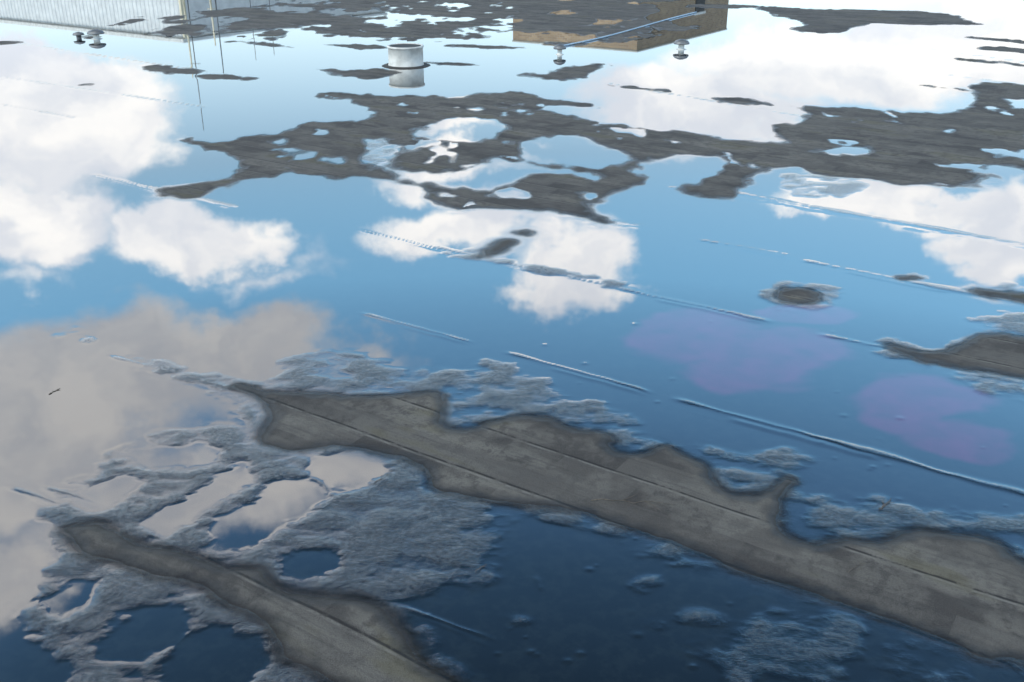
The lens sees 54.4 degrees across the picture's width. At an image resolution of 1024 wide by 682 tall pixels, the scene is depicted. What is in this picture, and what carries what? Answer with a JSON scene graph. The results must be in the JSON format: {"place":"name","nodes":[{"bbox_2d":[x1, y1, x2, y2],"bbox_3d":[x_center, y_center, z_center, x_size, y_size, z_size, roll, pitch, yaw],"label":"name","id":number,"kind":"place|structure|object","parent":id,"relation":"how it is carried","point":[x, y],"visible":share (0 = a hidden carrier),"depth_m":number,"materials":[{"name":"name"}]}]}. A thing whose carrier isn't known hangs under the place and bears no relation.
{"place":"outdoors","nodes":[
{"label":"outdoors","id":0,"kind":"place"},
{"bbox_2d":[0,0,1023,681],"bbox_3d":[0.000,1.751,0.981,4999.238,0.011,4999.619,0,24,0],"label":"flat roof","id":1,"kind":"structure","parent":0,"point":[304,544],"depth_m":4.37,"materials":[{"name":"grey concrete"}]},
{"bbox_2d":[382,43,430,68],"bbox_3d":[-1.411,-3.786,13.222,0.660,0.272,0.660,0,24,0],"label":"roof vent pipe","id":2,"kind":"object","parent":1,"relation":"on","point":[405,55],"visible":1,"depth_m":13.05,"materials":[{"name":"white metal"}]},
{"bbox_2d":[553,44,565,54],"bbox_3d":[0.682,-4.165,14.207,0.184,0.150,0.184,0,24,0],"label":"mushroom vent","id":3,"kind":"object","parent":1,"relation":"on","point":[559,48],"visible":1,"depth_m":14.15,"materials":[{"name":"silver metal"}]},
{"bbox_2d":[565,12,696,45],"bbox_3d":[2.203,-5.436,17.238,0.125,0.026,5.861,13,27,27],"label":"pipe","id":4,"kind":"object","parent":1,"relation":"on","point":[627,30],"visible":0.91,"depth_m":16.64,"materials":[{"name":"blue metal"}]},
{"bbox_2d":[674,39,688,49],"bbox_3d":[2.505,-4.388,14.711,0.235,0.150,0.235,0,24,0],"label":"mushroom vent","id":5,"kind":"object","parent":1,"relation":"on","point":[680,43],"visible":1,"depth_m":14.65,"materials":[{"name":"silver metal"}]},
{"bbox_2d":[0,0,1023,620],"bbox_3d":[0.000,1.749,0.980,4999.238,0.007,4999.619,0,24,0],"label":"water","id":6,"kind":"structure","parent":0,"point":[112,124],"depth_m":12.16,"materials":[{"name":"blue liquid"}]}
]}

